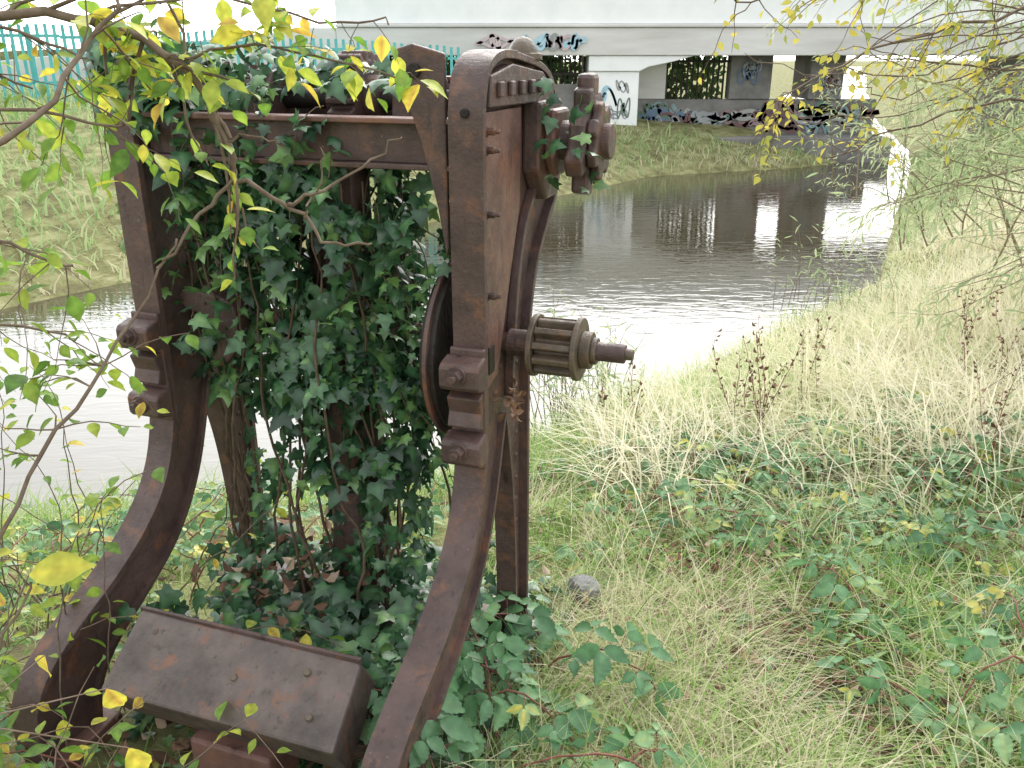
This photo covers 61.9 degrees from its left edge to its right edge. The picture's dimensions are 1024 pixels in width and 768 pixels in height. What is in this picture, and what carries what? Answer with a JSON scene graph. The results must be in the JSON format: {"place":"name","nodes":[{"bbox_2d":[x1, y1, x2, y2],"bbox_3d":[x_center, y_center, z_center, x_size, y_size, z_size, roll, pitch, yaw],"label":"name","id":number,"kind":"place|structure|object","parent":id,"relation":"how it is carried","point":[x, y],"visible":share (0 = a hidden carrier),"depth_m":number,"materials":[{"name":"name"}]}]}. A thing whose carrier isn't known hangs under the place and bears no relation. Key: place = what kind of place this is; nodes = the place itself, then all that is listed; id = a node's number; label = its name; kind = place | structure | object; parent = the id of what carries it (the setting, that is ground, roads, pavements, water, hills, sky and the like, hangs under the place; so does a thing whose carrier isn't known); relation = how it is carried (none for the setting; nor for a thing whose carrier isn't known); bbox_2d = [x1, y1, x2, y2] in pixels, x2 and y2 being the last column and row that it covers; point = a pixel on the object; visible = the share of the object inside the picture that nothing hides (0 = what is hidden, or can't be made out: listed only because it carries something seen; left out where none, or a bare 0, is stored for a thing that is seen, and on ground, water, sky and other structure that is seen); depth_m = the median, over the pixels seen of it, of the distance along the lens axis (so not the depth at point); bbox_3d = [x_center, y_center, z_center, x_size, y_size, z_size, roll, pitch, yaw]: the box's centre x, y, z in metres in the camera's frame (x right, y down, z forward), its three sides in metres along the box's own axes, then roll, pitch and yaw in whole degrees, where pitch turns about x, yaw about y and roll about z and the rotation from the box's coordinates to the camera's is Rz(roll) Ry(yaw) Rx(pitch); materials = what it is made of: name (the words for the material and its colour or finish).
{"place":"outdoors","nodes":[
{"label":"outdoors","id":0,"kind":"place"},
{"bbox_2d":[419,272,452,428],"bbox_3d":[-0.132,-0.105,2.237,0.040,0.450,0.450,7,22,18],"label":"brake drum","id":1,"kind":"object","parent":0,"point":[441,340],"visible":0.34,"depth_m":2.06,"materials":[{"name":"metal"}]},
{"bbox_2d":[0,66,910,519],"bbox_3d":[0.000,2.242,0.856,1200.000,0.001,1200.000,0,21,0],"label":"river water","id":2,"kind":"structure","parent":0,"point":[672,264],"depth_m":9.60,"materials":[{"name":"grey liquid"}]},
{"bbox_2d":[0,0,979,60],"label":"sky","id":3,"kind":"structure","parent":0,"point":[202,12],"materials":[{"name":"white"}]},
{"bbox_2d":[0,60,1023,767],"bbox_3d":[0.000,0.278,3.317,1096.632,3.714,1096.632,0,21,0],"label":"ground","id":4,"kind":"structure","parent":0,"point":[782,78],"depth_m":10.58,"materials":[{"name":"green plant"}]},
{"bbox_2d":[16,707,122,767],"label":"foot pad front","id":5,"kind":"object","parent":4,"relation":"on","point":[101,729],"visible":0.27,"depth_m":2.22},
{"bbox_2d":[11,60,177,767],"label":"frame front flange","id":6,"kind":"object","parent":5,"relation":"on","point":[34,683],"visible":0.53,"depth_m":2.23,"materials":[{"name":"metal"}]},
{"bbox_2d":[116,318,161,351],"bbox_3d":[-0.995,-0.127,2.274,0.100,0.083,0.055,7,22,18],"label":"clamp","id":7,"kind":"object","parent":6,"relation":"attached to","point":[145,330],"visible":0.81,"depth_m":2.25,"materials":[{"name":"metal"}]},
{"bbox_2d":[119,327,136,345],"bbox_3d":[-1.013,-0.120,2.234,0.050,0.050,0.035,7,22,18],"label":"clamp bolt","id":8,"kind":"object","parent":7,"relation":"attached to","point":[129,337],"visible":0.73,"depth_m":2.23,"materials":[{"name":"brown metal"}]},
{"bbox_2d":[128,385,171,418],"bbox_3d":[-0.995,0.053,2.343,0.100,0.083,0.055,7,22,18],"label":"clamp","id":9,"kind":"object","parent":6,"relation":"attached to","point":[157,398],"visible":0.78,"depth_m":2.32,"materials":[{"name":"metal"}]},
{"bbox_2d":[129,395,148,412],"bbox_3d":[-1.013,0.060,2.303,0.051,0.051,0.035,7,22,18],"label":"clamp bolt","id":10,"kind":"object","parent":9,"relation":"attached to","point":[137,400],"visible":0.66,"depth_m":2.30,"materials":[{"name":"brown metal"}]},
{"bbox_2d":[131,310,175,420],"bbox_3d":[-0.983,-0.049,2.341,0.088,0.310,0.017,7,22,18],"label":"clamp back plate","id":11,"kind":"object","parent":6,"relation":"attached to","point":[149,315],"visible":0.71,"depth_m":2.32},
{"bbox_2d":[130,350,165,384],"bbox_3d":[-0.991,-0.042,2.320,0.084,0.095,0.029,7,22,18],"label":"clamp saddle","id":12,"kind":"object","parent":11,"relation":"attached to","point":[148,365],"visible":0.8,"depth_m":2.31,"materials":[{"name":"brown metal"}]},
{"bbox_2d":[152,153,448,171],"bbox_3d":[-0.522,-0.538,2.059,0.840,0.012,0.065,7,22,18],"label":"front beam bottom flange","id":13,"kind":"object","parent":6,"relation":"attached to","point":[370,164],"visible":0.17,"depth_m":1.99,"materials":[{"name":"metal"}]},
{"bbox_2d":[150,118,448,164],"bbox_3d":[-0.522,-0.585,2.040,0.840,0.087,0.012,7,22,18],"label":"front beam web","id":14,"kind":"object","parent":13,"relation":"on","point":[363,141],"visible":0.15,"depth_m":2.00,"materials":[{"name":"metal"}]},
{"bbox_2d":[139,111,447,124],"bbox_3d":[-0.522,-0.632,2.023,0.840,0.012,0.065,7,22,18],"label":"front beam top flange","id":15,"kind":"object","parent":14,"relation":"on","point":[334,118],"visible":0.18,"depth_m":1.98,"materials":[{"name":"brown metal"}]},
{"bbox_2d":[0,0,447,767],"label":"overhanging shrub","id":16,"kind":"object","parent":4,"relation":"on","point":[60,570],"visible":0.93,"depth_m":1.41,"materials":[{"name":"green plant"}]},
{"bbox_2d":[0,24,459,102],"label":"palisade fence","id":17,"kind":"object","parent":4,"relation":"on","point":[63,37],"visible":0.25,"depth_m":17.47,"materials":[{"name":"teal metal"}]},
{"bbox_2d":[0,477,631,767],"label":"bramble thicket","id":18,"kind":"object","parent":4,"relation":"on","point":[195,546],"visible":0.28,"depth_m":3.24,"materials":[{"name":"green plant"}]},
{"bbox_2d":[78,27,610,767],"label":"ivy","id":19,"kind":"object","parent":4,"relation":"on","point":[314,327],"visible":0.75,"depth_m":2.23,"materials":[{"name":"green plant"}]},
{"bbox_2d":[351,741,368,767],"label":"weight support beam","id":20,"kind":"structure","parent":4,"relation":"on","point":[360,749],"depth_m":2.07,"materials":[{"name":"brown metal"}]},
{"bbox_2d":[102,610,374,767],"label":"cast iron weight","id":21,"kind":"object","parent":20,"relation":"on","point":[194,667],"visible":0.96,"depth_m":1.98,"materials":[{"name":"brown metal"}]},
{"bbox_2d":[230,674,237,681],"bbox_3d":[-0.647,0.683,1.987,0.018,0.011,0.016,7,22,18],"label":"weight rivet","id":22,"kind":"object","parent":21,"relation":"on","point":[234,677],"visible":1,"depth_m":1.98,"materials":[{"name":"metal"}]},
{"bbox_2d":[190,729,299,767],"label":"weight bracket","id":23,"kind":"object","parent":21,"relation":"attached to","point":[225,752],"visible":0.61,"depth_m":2.00,"materials":[{"name":"brown metal"}]},
{"bbox_2d":[140,605,361,665],"bbox_3d":[-0.641,0.650,2.081,0.622,0.120,0.016,7,22,18],"label":"weight top lip","id":24,"kind":"object","parent":21,"relation":"attached to","point":[317,650],"visible":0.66,"depth_m":2.04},
{"bbox_2d":[303,669,310,675],"bbox_3d":[-0.472,0.664,1.966,0.018,0.011,0.016,7,22,18],"label":"weight rivet","id":25,"kind":"object","parent":21,"relation":"on","point":[307,672],"visible":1,"depth_m":1.96,"materials":[{"name":"metal"}]},
{"bbox_2d":[305,714,312,721],"bbox_3d":[-0.451,0.740,1.896,0.018,0.011,0.016,7,22,18],"label":"weight rivet","id":26,"kind":"object","parent":21,"relation":"on","point":[308,717],"visible":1,"depth_m":1.89,"materials":[{"name":"metal"}]},
{"bbox_2d":[262,561,496,639],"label":"base tie beam","id":27,"kind":"structure","parent":4,"relation":"on","point":[308,587],"depth_m":2.77,"materials":[{"name":"metal"}]},
{"bbox_2d":[308,168,392,619],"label":"central column","id":28,"kind":"structure","parent":27,"relation":"on","point":[347,527],"depth_m":2.43,"materials":[{"name":"metal"}]},
{"bbox_2d":[287,166,355,231],"bbox_3d":[-0.489,-0.470,2.170,0.200,0.170,0.015,7,22,18],"label":"column guide","id":29,"kind":"object","parent":28,"relation":"attached to","point":[348,194],"depth_m":2.13,"materials":[{"name":"metal"}]},
{"bbox_2d":[324,484,360,503],"bbox_3d":[-0.459,0.288,2.553,0.210,0.050,0.210,7,22,18],"label":"column collar","id":30,"kind":"object","parent":28,"relation":"attached to","point":[353,498],"depth_m":2.46,"materials":[{"name":"metal"}]},
{"bbox_3d":[-0.438,-0.636,2.283,0.840,0.040,0.240,7,22,18],"label":"middle beam","id":31,"kind":"object","parent":28,"relation":"on","visible":0},
{"bbox_2d":[241,70,309,113],"bbox_3d":[-0.641,-0.759,2.311,0.080,0.170,0.237,7,22,18],"label":"top pedestal","id":32,"kind":"object","parent":31,"relation":"on","point":[277,106],"visible":0.18,"depth_m":2.24,"materials":[{"name":"metal"}]},
{"bbox_2d":[245,64,259,78],"bbox_3d":[-0.667,-0.809,2.211,0.048,0.035,0.048,7,22,18],"label":"pedestal nut","id":33,"kind":"object","parent":32,"relation":"on","point":[254,66],"visible":0.33,"depth_m":2.20,"materials":[{"name":"metal"}]},
{"bbox_2d":[205,88,448,110],"bbox_3d":[-0.443,-0.749,2.241,0.900,0.052,0.052,7,22,18],"label":"top shaft","id":34,"kind":"object","parent":32,"relation":"on","point":[306,101],"depth_m":2.25,"materials":[{"name":"metal"}]},
{"bbox_2d":[325,50,387,114],"bbox_3d":[-0.396,-0.743,2.226,0.070,0.238,0.240,7,22,18],"label":"top gear","id":35,"kind":"object","parent":31,"relation":"on","point":[349,107],"visible":0.15,"depth_m":2.14,"materials":[{"name":"metal"}]},
{"bbox_2d":[325,75,391,115],"bbox_3d":[-0.396,-0.743,2.226,0.140,0.120,0.120,7,22,18],"label":"top gear hub","id":36,"kind":"object","parent":35,"relation":"attached to","point":[378,110],"visible":0.19,"depth_m":2.17,"materials":[{"name":"brown metal"}]},
{"bbox_2d":[308,82,449,114],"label":"beam","id":37,"kind":"structure","parent":31,"relation":"attached to","point":[320,111],"depth_m":2.42,"materials":[{"name":"metal"}]},
{"bbox_2d":[235,75,450,81],"bbox_3d":[-0.388,-0.845,2.360,0.840,0.014,0.090,7,22,18],"label":"beam cap","id":38,"kind":"object","parent":37,"relation":"on","point":[448,78],"depth_m":2.25,"materials":[{"name":"brown metal"}]},
{"bbox_2d":[392,78,449,116],"bbox_3d":[-0.225,-0.708,2.177,0.080,0.170,0.237,7,22,18],"label":"top pedestal","id":39,"kind":"object","parent":31,"relation":"on","point":[399,108],"visible":0.02,"depth_m":2.09,"materials":[{"name":"metal"}]},
{"bbox_2d":[0,77,830,294],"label":"bank grass","id":40,"kind":"structure","parent":4,"relation":"on","point":[16,200],"depth_m":12.79,"materials":[{"name":"green plant"}]},
{"bbox_2d":[0,0,1023,161],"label":"road bridge","id":41,"kind":"structure","parent":4,"relation":"on","point":[628,51],"depth_m":20.43,"materials":[{"name":"concrete"}]},
{"bbox_2d":[2,213,1023,480],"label":"dock stalks","id":42,"kind":"object","parent":4,"relation":"on","point":[750,379],"visible":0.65,"depth_m":4.40,"materials":[{"name":"brown plant"}]},
{"bbox_2d":[389,56,726,98],"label":"hedge","id":43,"kind":"object","parent":4,"relation":"on","point":[669,76],"visible":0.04,"depth_m":24.47,"materials":[{"name":"green plant"}]},
{"bbox_2d":[109,377,1023,767],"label":"fallen leaves","id":44,"kind":"object","parent":4,"relation":"on","point":[159,757],"visible":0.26,"depth_m":2.54,"materials":[{"name":"plant"}]},
{"bbox_2d":[565,574,602,608],"bbox_3d":[0.240,0.692,2.856,0.101,0.083,0.101,-2,25,-30],"label":"stone block","id":45,"kind":"object","parent":4,"relation":"on","point":[582,579],"depth_m":2.83,"materials":[{"name":"grey stone"}]},
{"bbox_2d":[280,388,1023,767],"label":"bramble bush","id":46,"kind":"object","parent":4,"relation":"on","point":[468,678],"visible":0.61,"depth_m":2.62,"materials":[{"name":"green plant"}]},
{"bbox_2d":[530,216,906,445],"bbox_3d":[1.908,-0.617,6.856,1.440,0.964,5.513,17,27,37],"label":"reed clump","id":47,"kind":"object","parent":4,"relation":"on","point":[573,390],"visible":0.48,"depth_m":5.80,"materials":[{"name":"beige plant"}]},
{"bbox_2d":[698,0,1023,185],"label":"alder sapling","id":48,"kind":"object","parent":4,"relation":"on","point":[945,28],"visible":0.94,"depth_m":3.97,"materials":[{"name":"yellow plant"}]},
{"bbox_2d":[764,0,1023,432],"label":"willow tree","id":49,"kind":"object","parent":4,"relation":"on","point":[989,176],"visible":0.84,"depth_m":6.00,"materials":[{"name":"green plant"}]},
{"bbox_2d":[875,104,1023,248],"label":"embankment grass","id":50,"kind":"structure","parent":4,"relation":"on","point":[918,164],"depth_m":15.47,"materials":[{"name":"plant"}]},
{"bbox_2d":[523,53,541,59],"bbox_3d":[0.028,-0.818,2.132,0.096,0.016,0.096,7,22,18],"label":"bearing cap flange","id":51,"kind":"object","parent":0,"point":[537,56],"visible":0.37,"depth_m":2.10,"materials":[{"name":"brown metal"}]},
{"bbox_3d":[-0.878,0.711,2.959,0.120,0.080,0.240,7,22,18],"label":"far foot pad","id":52,"kind":"object","parent":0,"visible":0},
{"bbox_2d":[43,64,262,756],"bbox_3d":[-0.980,0.004,2.370,0.028,1.702,1.196,7,22,18],"label":"frame web","id":53,"kind":"object","parent":52,"relation":"on","point":[82,658],"visible":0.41,"depth_m":2.35,"materials":[{"name":"metal"}]},
{"bbox_2d":[94,374,246,717],"bbox_3d":[-1.007,0.440,2.454,0.060,0.827,0.709,7,22,18],"label":"frame inner flange","id":54,"kind":"object","parent":53,"relation":"attached to","point":[213,412],"visible":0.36,"depth_m":2.52,"materials":[{"name":"metal"}]},
{"bbox_2d":[207,214,216,271],"bbox_3d":[-0.854,-0.355,2.539,0.024,0.531,0.205,7,22,18],"label":"frame rib","id":55,"kind":"object","parent":53,"relation":"attached to","point":[215,258],"visible":0.02,"depth_m":2.48,"materials":[{"name":"metal"}]},
{"bbox_2d":[180,286,251,365],"bbox_3d":[-0.816,-0.162,2.371,0.182,0.210,0.070,7,22,18],"label":"bracket","id":56,"kind":"object","parent":53,"relation":"attached to","point":[227,317],"visible":0.6,"depth_m":2.32,"materials":[{"name":"metal"}]},
{"bbox_2d":[206,61,268,544],"bbox_3d":[-0.842,-0.145,2.743,0.080,1.715,0.378,7,22,18],"label":"frame rear flange","id":57,"kind":"object","parent":53,"relation":"attached to","point":[251,423],"depth_m":2.77,"materials":[{"name":"metal"}]},
{"bbox_3d":[-0.272,1.065,1.920,0.120,0.080,0.280,7,22,18],"label":"near front foot pad","id":58,"kind":"object","parent":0,"visible":0},
{"bbox_2d":[361,49,517,767],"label":"frame front flange","id":59,"kind":"object","parent":58,"relation":"on","point":[392,733],"visible":0.91,"depth_m":1.93,"materials":[{"name":"metal"}]},
{"bbox_2d":[397,43,450,254],"bbox_3d":[-0.200,-0.519,1.917,0.120,0.458,0.014,7,22,18],"label":"gusset plate","id":60,"kind":"object","parent":59,"relation":"attached to","point":[428,108],"visible":0.82,"depth_m":1.88,"materials":[{"name":"brown metal"}]},
{"bbox_2d":[406,63,420,77],"bbox_3d":[-0.213,-0.679,1.847,0.032,0.032,0.010,7,22,18],"label":"gusset eye","id":61,"kind":"object","parent":60,"relation":"attached to","point":[412,68],"visible":0.9,"depth_m":1.84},
{"bbox_2d":[439,354,485,392],"bbox_3d":[-0.116,-0.019,1.991,0.100,0.083,0.055,7,22,18],"label":"clamp","id":62,"kind":"object","parent":59,"relation":"attached to","point":[474,368],"visible":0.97,"depth_m":1.97,"materials":[{"name":"metal"}]},
{"bbox_2d":[446,366,465,386],"bbox_3d":[-0.134,-0.012,1.951,0.051,0.051,0.035,7,22,18],"label":"clamp bolt","id":63,"kind":"object","parent":62,"relation":"attached to","point":[455,376],"visible":1,"depth_m":1.95,"materials":[{"name":"brown metal"}]},
{"bbox_2d":[441,429,486,467],"bbox_3d":[-0.116,0.161,2.060,0.100,0.083,0.055,7,22,18],"label":"clamp","id":64,"kind":"object","parent":59,"relation":"attached to","point":[474,444],"visible":0.93,"depth_m":2.04,"materials":[{"name":"metal"}]},
{"bbox_2d":[448,442,467,461],"bbox_3d":[-0.134,0.168,2.020,0.050,0.050,0.035,7,22,18],"label":"clamp bolt","id":65,"kind":"object","parent":64,"relation":"attached to","point":[457,452],"visible":1,"depth_m":2.02,"materials":[{"name":"brown metal"}]},
{"bbox_2d":[460,108,468,117],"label":"top flange bolt","id":66,"kind":"object","parent":59,"relation":"attached to","point":[464,112],"visible":1,"depth_m":1.82,"materials":[{"name":"metal"}]},
{"bbox_2d":[450,346,486,468],"bbox_3d":[-0.104,0.059,2.059,0.088,0.310,0.017,7,22,18],"label":"clamp back plate","id":67,"kind":"object","parent":59,"relation":"attached to","point":[468,351],"visible":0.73,"depth_m":2.01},
{"bbox_2d":[447,390,483,429],"bbox_3d":[-0.112,0.067,2.037,0.084,0.095,0.029,7,22,18],"label":"clamp saddle","id":68,"kind":"object","parent":67,"relation":"attached to","point":[466,410],"visible":0.95,"depth_m":2.03,"materials":[{"name":"brown metal"}]},
{"bbox_2d":[401,59,544,767],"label":"frame web","id":69,"kind":"object","parent":59,"relation":"attached to","point":[497,408],"visible":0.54,"depth_m":2.21,"materials":[{"name":"metal"}]},
{"bbox_2d":[196,308,626,363],"bbox_3d":[-0.321,-0.147,2.291,1.270,0.048,0.048,7,22,18],"label":"shaft","id":70,"kind":"object","parent":69,"relation":"attached to","point":[610,352],"visible":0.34,"depth_m":2.10,"materials":[{"name":"metal"}]},
{"bbox_2d":[421,259,450,433],"bbox_3d":[-0.132,-0.105,2.237,0.012,0.480,0.480,7,22,18],"label":"brake drum rim","id":71,"kind":"object","parent":70,"relation":"attached to","point":[439,425],"visible":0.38,"depth_m":2.03,"materials":[{"name":"brown metal"}]},
{"bbox_2d":[505,328,526,356],"bbox_3d":[0.024,-0.104,2.179,0.066,0.070,0.070,7,22,18],"label":"shaft collar","id":72,"kind":"object","parent":70,"relation":"attached to","point":[515,342],"visible":0.53,"depth_m":2.15,"materials":[{"name":"metal"}]},
{"bbox_2d":[531,316,576,377],"bbox_3d":[0.116,-0.093,2.151,0.099,0.147,0.145,7,22,18],"label":"pinion teeth","id":73,"kind":"object","parent":70,"relation":"attached to","point":[550,344],"visible":0.68,"depth_m":2.10},
{"bbox_2d":[524,313,543,375],"bbox_3d":[0.062,-0.100,2.167,0.014,0.160,0.160,7,22,18],"label":"pinion flange","id":74,"kind":"object","parent":73,"relation":"attached to","point":[528,350],"visible":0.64,"depth_m":2.11,"materials":[{"name":"metal"}]},
{"bbox_2d":[569,317,589,380],"bbox_3d":[0.169,-0.087,2.133,0.014,0.160,0.160,7,22,18],"label":"pinion flange","id":75,"kind":"object","parent":73,"relation":"attached to","point":[581,326],"visible":0.78,"depth_m":2.08,"materials":[{"name":"metal"}]},
{"bbox_2d":[578,331,595,368],"bbox_3d":[0.188,-0.084,2.127,0.027,0.094,0.094,7,22,18],"label":"pinion hub","id":76,"kind":"object","parent":75,"relation":"attached to","point":[586,338],"visible":0.84,"depth_m":2.09,"materials":[{"name":"brown metal"}]},
{"bbox_2d":[589,337,599,364],"bbox_3d":[0.206,-0.082,2.121,0.014,0.068,0.068,7,22,18],"label":"pinion hub cap","id":77,"kind":"object","parent":76,"relation":"attached to","point":[592,353],"visible":0.82,"depth_m":2.10,"materials":[{"name":"brown metal"}]},
{"bbox_2d":[624,348,633,360],"bbox_3d":[0.258,-0.076,2.104,0.085,0.034,0.034,7,22,18],"label":"shaft end","id":78,"kind":"object","parent":70,"relation":"attached to","point":[629,355],"visible":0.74,"depth_m":2.08,"materials":[{"name":"metal"}]},
{"bbox_2d":[417,412,516,767],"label":"frame inner flange","id":79,"kind":"object","parent":69,"relation":"attached to","point":[502,509],"visible":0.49,"depth_m":2.33,"materials":[{"name":"metal"}]},
{"bbox_2d":[486,107,520,387],"bbox_3d":[-0.028,-0.327,2.074,0.016,0.649,0.270,7,22,18],"label":"side plate","id":80,"kind":"object","parent":69,"relation":"attached to","point":[503,182],"visible":0.58,"depth_m":2.04,"materials":[{"name":"brown metal"}]},
{"bbox_2d":[488,344,494,374],"bbox_3d":[-0.050,-0.059,2.076,0.004,0.070,0.038,7,22,17],"label":"web slot","id":81,"kind":"object","parent":80,"relation":"attached to","point":[491,357],"visible":1,"depth_m":2.07,"materials":[{"name":"metal"}]},
{"bbox_2d":[486,126,500,136],"bbox_3d":[-0.042,-0.550,1.862,0.035,0.024,0.024,7,22,18],"label":"plate bolt","id":82,"kind":"object","parent":80,"relation":"attached to","point":[491,131],"visible":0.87,"depth_m":1.86,"materials":[{"name":"metal"}]},
{"bbox_2d":[486,145,500,155],"bbox_3d":[-0.042,-0.513,1.876,0.035,0.024,0.024,7,22,18],"label":"plate bolt","id":83,"kind":"object","parent":80,"relation":"attached to","point":[492,150],"visible":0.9,"depth_m":1.87,"materials":[{"name":"metal"}]},
{"bbox_2d":[487,209,500,219],"bbox_3d":[-0.042,-0.382,1.926,0.035,0.024,0.024,7,22,18],"label":"plate bolt","id":84,"kind":"object","parent":80,"relation":"attached to","point":[492,214],"visible":0.94,"depth_m":1.92,"materials":[{"name":"metal"}]},
{"bbox_2d":[487,291,501,300],"bbox_3d":[-0.042,-0.205,1.994,0.035,0.024,0.024,7,22,18],"label":"plate bolt","id":85,"kind":"object","parent":80,"relation":"attached to","point":[493,296],"visible":0.85,"depth_m":1.99,"materials":[{"name":"metal"}]},
{"bbox_2d":[486,64,553,107],"bbox_3d":[0.018,-0.718,2.043,0.031,0.093,0.488,7,22,18],"label":"top plate","id":86,"kind":"object","parent":80,"relation":"attached to","point":[506,73],"visible":0.57,"depth_m":1.95,"materials":[{"name":"metal"}]},
{"bbox_2d":[497,82,504,96],"bbox_3d":[-0.024,-0.646,1.871,0.010,0.032,0.028,7,22,18],"label":"top lug","id":87,"kind":"object","parent":86,"relation":"attached to","point":[500,89],"visible":1,"depth_m":1.86,"materials":[{"name":"metal"}]},
{"bbox_2d":[508,81,515,95],"bbox_3d":[0.001,-0.671,1.937,0.011,0.032,0.028,7,22,18],"label":"top lug","id":88,"kind":"object","parent":86,"relation":"attached to","point":[511,88],"visible":1,"depth_m":1.93,"materials":[{"name":"metal"}]},
{"bbox_2d":[519,80,525,94],"bbox_3d":[0.025,-0.696,2.003,0.011,0.032,0.028,7,22,18],"label":"top lug","id":89,"kind":"object","parent":86,"relation":"attached to","point":[522,87],"visible":1,"depth_m":1.99,"materials":[{"name":"metal"}]},
{"bbox_2d":[509,36,537,68],"bbox_3d":[0.028,-0.819,2.132,0.072,0.091,0.099,7,22,18],"label":"bearing cap","id":90,"kind":"object","parent":86,"relation":"on","point":[522,44],"visible":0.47,"depth_m":2.09,"materials":[{"name":"metal"}]},
{"bbox_2d":[529,79,535,93],"bbox_3d":[0.049,-0.722,2.069,0.010,0.032,0.028,7,22,18],"label":"top lug","id":91,"kind":"object","parent":86,"relation":"attached to","point":[532,89],"visible":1,"depth_m":2.06,"materials":[{"name":"metal"}]},
{"bbox_2d":[538,79,543,91],"bbox_3d":[0.074,-0.747,2.135,0.010,0.032,0.028,7,22,18],"label":"top lug","id":92,"kind":"object","parent":86,"relation":"attached to","point":[540,89],"visible":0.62,"depth_m":2.13,"materials":[{"name":"metal"}]},
{"bbox_2d":[505,189,536,397],"bbox_3d":[0.025,-0.247,2.257,0.024,0.531,0.205,7,22,18],"label":"frame rib","id":93,"kind":"object","parent":69,"relation":"attached to","point":[523,222],"visible":0.77,"depth_m":2.20,"materials":[{"name":"metal"}]},
{"bbox_2d":[523,99,561,198],"bbox_3d":[0.083,-0.619,2.253,0.048,0.250,0.215,7,22,18],"label":"bearing bracket","id":94,"kind":"object","parent":93,"relation":"attached to","point":[535,171],"visible":0.68,"depth_m":2.16,"materials":[{"name":"brown metal"}]},
{"bbox_2d":[545,107,568,175],"bbox_3d":[0.118,-0.633,2.232,0.030,0.170,0.148,7,22,18],"label":"bearing housing","id":95,"kind":"object","parent":94,"relation":"attached to","point":[555,164],"visible":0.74,"depth_m":2.19,"materials":[{"name":"brown metal"}]},
{"bbox_2d":[558,120,569,159],"bbox_3d":[0.146,-0.636,2.226,0.060,0.100,0.100,7,22,18],"label":"bearing boss","id":96,"kind":"object","parent":95,"relation":"attached to","point":[563,129],"visible":0.11,"depth_m":2.18,"materials":[{"name":"brown metal"}]},
{"bbox_2d":[564,87,602,194],"bbox_3d":[0.192,-0.631,2.214,0.046,0.272,0.266,7,22,18],"label":"broken cog","id":97,"kind":"object","parent":94,"relation":"attached to","point":[577,170],"visible":0.66,"depth_m":2.13,"materials":[{"name":"metal"}]},
{"bbox_2d":[577,73,598,94],"bbox_3d":[0.193,-0.760,2.167,0.045,0.055,0.070,7,22,18],"label":"cog top lug","id":98,"kind":"object","parent":97,"relation":"on","point":[587,79],"visible":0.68,"depth_m":2.14,"materials":[{"name":"metal"}]},
{"bbox_2d":[586,101,610,179],"bbox_3d":[0.227,-0.627,2.202,0.024,0.197,0.193,7,22,18],"label":"broken cog back","id":99,"kind":"object","parent":97,"relation":"attached to","point":[601,111],"visible":0.84,"depth_m":2.14,"materials":[{"name":"metal"}]},
{"bbox_2d":[600,123,615,159],"bbox_3d":[0.239,-0.625,2.196,0.040,0.090,0.090,7,22,18],"label":"cog hub","id":100,"kind":"object","parent":99,"relation":"attached to","point":[608,141],"visible":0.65,"depth_m":2.17,"materials":[{"name":"metal"}]},
{"bbox_2d":[508,52,557,615],"bbox_3d":[0.037,-0.037,2.460,0.080,1.715,0.378,7,22,18],"label":"frame rear flange","id":101,"kind":"object","parent":69,"relation":"attached to","point":[531,276],"visible":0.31,"depth_m":2.39,"materials":[{"name":"metal"}]}
]}

